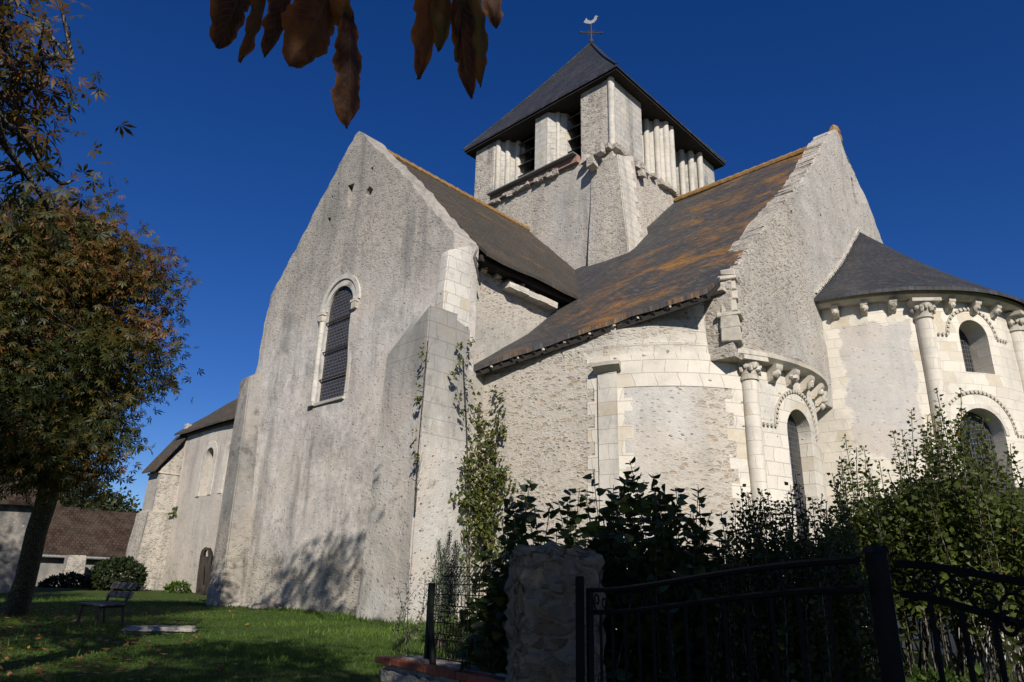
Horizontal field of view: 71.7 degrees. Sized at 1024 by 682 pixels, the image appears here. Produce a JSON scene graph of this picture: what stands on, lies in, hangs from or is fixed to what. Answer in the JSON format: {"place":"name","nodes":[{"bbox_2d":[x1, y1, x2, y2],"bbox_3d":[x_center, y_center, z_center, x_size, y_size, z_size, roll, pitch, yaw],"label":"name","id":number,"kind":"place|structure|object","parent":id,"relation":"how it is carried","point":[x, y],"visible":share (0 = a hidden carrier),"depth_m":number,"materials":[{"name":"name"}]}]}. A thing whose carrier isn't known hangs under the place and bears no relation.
{"place":"outdoors","nodes":[
{"label":"outdoors","id":0,"kind":"place"},
{"bbox_2d":[406,530,480,650],"bbox_3d":[-0.874,3.095,8.867,1.036,1.432,1.127,-16,-26,41],"label":"shrub","id":1,"kind":"object","parent":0,"point":[445,562],"visible":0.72,"depth_m":8.83,"materials":[{"name":"green plant"}]},
{"bbox_2d":[0,586,1016,681],"bbox_3d":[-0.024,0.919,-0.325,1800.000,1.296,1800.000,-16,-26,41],"label":"ground","id":2,"kind":"structure","parent":0,"point":[56,592],"depth_m":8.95,"materials":[{"name":"green plant"}]},
{"bbox_2d":[0,469,59,592],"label":"house","id":3,"kind":"structure","parent":2,"relation":"on","point":[14,516],"depth_m":24.99,"materials":[{"name":"grey paint"}]},
{"bbox_2d":[36,571,92,588],"bbox_3d":[-20.914,11.530,33.367,2.580,1.360,2.526,-16,-26,41],"label":"bush","id":4,"kind":"object","parent":2,"relation":"on","point":[70,579],"visible":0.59,"depth_m":32.85,"materials":[{"name":"green plant"}]},
{"bbox_2d":[0,0,136,252],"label":"chestnut tree","id":5,"kind":"object","parent":2,"relation":"on","point":[13,121],"visible":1,"depth_m":5.55,"materials":[{"name":"green plant"}]},
{"bbox_2d":[60,493,83,507],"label":"tree","id":6,"kind":"object","parent":2,"relation":"on","point":[62,504],"visible":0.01,"depth_m":61.61,"materials":[{"name":"green plant"}]},
{"bbox_2d":[36,507,136,586],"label":"barn","id":7,"kind":"structure","parent":2,"relation":"on","point":[83,541],"depth_m":38.69,"materials":[{"name":"brown tile"}]},
{"bbox_2d":[61,486,116,510],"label":"tree","id":8,"kind":"object","parent":2,"relation":"on","point":[99,508],"visible":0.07,"depth_m":65.33,"materials":[{"name":"green plant"}]},
{"bbox_2d":[63,490,117,511],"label":"tree","id":9,"kind":"object","parent":2,"relation":"on","point":[97,504],"visible":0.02,"depth_m":66.82,"materials":[{"name":"green plant"}]},
{"bbox_2d":[0,168,204,616],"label":"chestnut tree","id":10,"kind":"object","parent":2,"relation":"on","point":[60,390],"visible":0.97,"depth_m":11.43,"materials":[{"name":"green plant"}]},
{"bbox_2d":[76,581,137,628],"bbox_3d":[-6.228,4.037,10.858,0.488,0.696,1.194,19,-26,-41],"label":"park bench","id":11,"kind":"object","parent":2,"relation":"on","point":[111,593],"visible":0.79,"depth_m":10.81,"materials":[{"name":"grey wood"}]},
{"bbox_2d":[91,485,136,512],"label":"tree","id":12,"kind":"object","parent":2,"relation":"on","point":[116,501],"visible":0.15,"depth_m":69.79,"materials":[{"name":"green plant"}]},
{"bbox_2d":[84,555,148,590],"bbox_3d":[-17.041,10.225,30.637,2.445,1.874,2.429,0,-19,4],"label":"clipped bush","id":13,"kind":"object","parent":2,"relation":"on","point":[124,566],"visible":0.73,"depth_m":30.12,"materials":[{"name":"green plant"}]},
{"bbox_2d":[104,486,141,512],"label":"tree","id":14,"kind":"object","parent":2,"relation":"on","point":[131,501],"visible":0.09,"depth_m":71.57,"materials":[{"name":"green plant"}]},
{"bbox_2d":[0,606,248,681],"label":"fallen leaves","id":15,"kind":"object","parent":2,"relation":"on","point":[48,676],"visible":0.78,"depth_m":7.51,"materials":[{"name":"brown plant"}]},
{"bbox_2d":[121,625,198,633],"bbox_3d":[-4.950,4.076,9.993,0.954,0.115,0.454,6,-20,-13],"label":"flat stone","id":16,"kind":"object","parent":2,"relation":"on","point":[158,629],"visible":0.89,"depth_m":9.85,"materials":[{"name":"grey stone"}]},
{"bbox_2d":[162,579,192,593],"bbox_3d":[-13.801,10.301,29.290,1.570,0.867,1.046,-16,-26,41],"label":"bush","id":17,"kind":"object","parent":2,"relation":"on","point":[173,587],"visible":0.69,"depth_m":29.11,"materials":[{"name":"green plant"}]},
{"bbox_2d":[196,547,212,594],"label":"pierced slab","id":18,"kind":"structure","parent":2,"relation":"on","point":[204,571],"depth_m":21.93,"materials":[{"name":"grey stone"}]},
{"bbox_2d":[230,602,240,606],"bbox_3d":[-7.179,6.882,18.440,0.302,0.161,0.235,-16,-26,41],"label":"fallen stone","id":19,"kind":"object","parent":2,"relation":"on","point":[234,604],"visible":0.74,"depth_m":18.36,"materials":[{"name":"grey stone"}]},
{"bbox_2d":[239,603,248,607],"bbox_3d":[-6.906,6.860,18.346,0.297,0.154,0.226,-16,-26,41],"label":"fallen stone","id":20,"kind":"object","parent":2,"relation":"on","point":[243,604],"visible":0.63,"depth_m":18.28,"materials":[{"name":"grey stone"}]},
{"bbox_2d":[251,603,261,608],"bbox_3d":[-6.356,6.647,17.704,0.246,0.170,0.338,-2,-20,10],"label":"fallen stone","id":21,"kind":"object","parent":2,"relation":"on","point":[256,605],"visible":0.62,"depth_m":17.57,"materials":[{"name":"grey stone"}]},
{"bbox_2d":[260,603,276,608],"bbox_3d":[-6.069,6.621,17.635,0.363,0.186,0.264,13,-23,-30],"label":"fallen stone","id":22,"kind":"object","parent":2,"relation":"on","point":[271,605],"visible":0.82,"depth_m":17.55,"materials":[{"name":"grey stone"}]},
{"bbox_2d":[209,0,503,128],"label":"chestnut tree","id":23,"kind":"object","parent":2,"relation":"on","point":[307,27],"visible":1,"depth_m":1.93,"materials":[{"name":"brown plant"}]},
{"bbox_2d":[392,563,435,656],"bbox_3d":[-0.977,2.696,7.003,0.396,0.958,0.274,-3,-20,12],"label":"rose bush","id":24,"kind":"object","parent":2,"relation":"on","point":[405,625],"visible":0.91,"depth_m":7.01,"materials":[{"name":"green plant"}]},
{"bbox_2d":[375,655,506,681],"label":"wall","id":25,"kind":"structure","parent":2,"relation":"on","point":[416,668],"depth_m":5.38,"materials":[{"name":"grey stone"}]},
{"bbox_2d":[424,566,506,666],"bbox_3d":[-0.309,2.114,5.429,0.336,0.754,1.355,15,-24,-34],"label":"fence","id":26,"kind":"object","parent":25,"relation":"on","point":[430,649],"visible":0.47,"depth_m":5.73,"materials":[{"name":"black metal"}]},
{"bbox_2d":[415,600,485,660],"bbox_3d":[-0.487,3.084,7.513,0.984,0.648,1.136,10,-21,-23],"label":"green clump","id":27,"kind":"object","parent":2,"relation":"on","point":[454,619],"visible":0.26,"depth_m":7.46,"materials":[{"name":"green plant"}]},
{"bbox_2d":[504,541,606,681],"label":"stone pillar","id":28,"kind":"structure","parent":2,"relation":"on","point":[540,614],"depth_m":4.31,"materials":[{"name":"grey stone"}]},
{"bbox_2d":[120,15,1023,629],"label":"church","id":29,"kind":"structure","parent":2,"relation":"on","point":[606,271],"depth_m":17.98,"materials":[{"name":"white stone"}]},
{"bbox_2d":[168,505,177,517],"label":"wall fern","id":30,"kind":"object","parent":29,"relation":"attached to","point":[174,513],"depth_m":34.07,"materials":[{"name":"green plant"}]},
{"bbox_2d":[195,440,217,496],"bbox_3d":[-14.171,5.911,33.024,1.556,2.562,0.095,-16,-26,41],"label":"window","id":31,"kind":"structure","parent":29,"relation":"in","point":[213,444],"depth_m":33.04,"materials":[{"name":"beige stone"}]},
{"bbox_2d":[217,436,231,492],"bbox_3d":[-12.537,5.440,31.569,1.551,2.562,0.095,-16,-26,41],"label":"window","id":32,"kind":"structure","parent":29,"relation":"in","point":[227,446],"depth_m":31.88,"materials":[{"name":"beige stone"}]},
{"bbox_2d":[307,273,360,406],"bbox_3d":[-4.841,-0.113,19.515,1.940,3.730,0.240,-16,-26,41],"label":"window","id":33,"kind":"structure","parent":29,"relation":"in","point":[337,359],"depth_m":19.54,"materials":[{"name":"beige stone"}]},
{"bbox_2d":[411,341,431,511],"bbox_3d":[-1.904,1.669,14.524,0.245,3.566,0.485,-8,-22,25],"label":"wall creeper","id":34,"kind":"object","parent":29,"relation":"attached to","point":[420,398],"depth_m":14.54,"materials":[{"name":"green plant"}]},
{"bbox_2d":[448,337,519,596],"bbox_3d":[-0.760,2.573,15.268,2.166,5.550,1.647,-6,-21,21],"label":"climbing vine","id":35,"kind":"object","parent":29,"relation":"attached to","point":[481,529],"visible":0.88,"depth_m":15.25,"materials":[{"name":"green plant"}]},
{"bbox_2d":[762,389,818,555],"bbox_3d":[5.922,2.786,14.839,0.447,3.682,2.245,-16,-26,41],"label":"window","id":36,"kind":"structure","parent":29,"relation":"in","point":[793,439],"depth_m":15.28,"materials":[{"name":"beige glass"}]},
{"bbox_2d":[937,307,1007,371],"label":"window","id":37,"kind":"structure","parent":29,"relation":"in","point":[965,347],"depth_m":18.19,"materials":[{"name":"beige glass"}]},
{"bbox_2d":[948,390,1023,486],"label":"window","id":38,"kind":"structure","parent":29,"relation":"in","point":[978,421],"depth_m":17.31,"materials":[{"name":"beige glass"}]},
{"bbox_2d":[575,576,584,681],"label":"hinge post","id":39,"kind":"object","parent":2,"relation":"on","point":[580,633],"visible":1,"depth_m":4.07,"materials":[{"name":"black metal"}]},
{"bbox_2d":[448,456,769,681],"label":"lilac bush","id":40,"kind":"object","parent":2,"relation":"on","point":[663,556],"visible":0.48,"depth_m":5.07,"materials":[{"name":"green plant"}]},
{"bbox_2d":[705,472,902,681],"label":"privet bush","id":41,"kind":"object","parent":2,"relation":"on","point":[852,639],"visible":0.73,"depth_m":4.60,"materials":[{"name":"green plant"}]},
{"bbox_2d":[861,546,905,681],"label":"gate post","id":42,"kind":"object","parent":2,"relation":"on","point":[891,665],"visible":1,"depth_m":2.18,"materials":[{"name":"black metal"}]},
{"bbox_2d":[586,556,864,681],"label":"gate leaf","id":43,"kind":"object","parent":42,"relation":"attached to","point":[828,591],"visible":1,"depth_m":2.90,"materials":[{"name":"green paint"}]},
{"bbox_2d":[890,560,1023,681],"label":"gate leaf","id":44,"kind":"object","parent":42,"relation":"attached to","point":[998,620],"visible":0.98,"depth_m":2.10,"materials":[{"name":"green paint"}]},
{"bbox_2d":[812,388,1023,681],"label":"tall shrub","id":45,"kind":"object","parent":2,"relation":"on","point":[976,529],"visible":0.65,"depth_m":5.78,"materials":[{"name":"green plant"}]},
{"bbox_2d":[860,660,987,681],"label":"ground cover","id":46,"kind":"object","parent":2,"relation":"on","point":[933,675],"visible":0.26,"depth_m":5.22,"materials":[{"name":"green plant"}]},
{"bbox_2d":[871,484,1022,655],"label":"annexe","id":47,"kind":"structure","parent":2,"relation":"on","point":[952,641],"depth_m":10.21,"materials":[{"name":"stone"}]},
{"bbox_2d":[950,612,1022,671],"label":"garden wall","id":48,"kind":"structure","parent":2,"relation":"on","point":[989,643],"depth_m":7.70,"materials":[{"name":"grey stone"}]},
{"bbox_2d":[0,0,1023,510],"label":"sky","id":49,"kind":"structure","parent":0,"point":[229,162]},
{"bbox_2d":[939,635,1011,681],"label":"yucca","id":50,"kind":"object","parent":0,"point":[986,665],"visible":0.15,"depth_m":6.12,"materials":[{"name":"green plant"}]}
]}

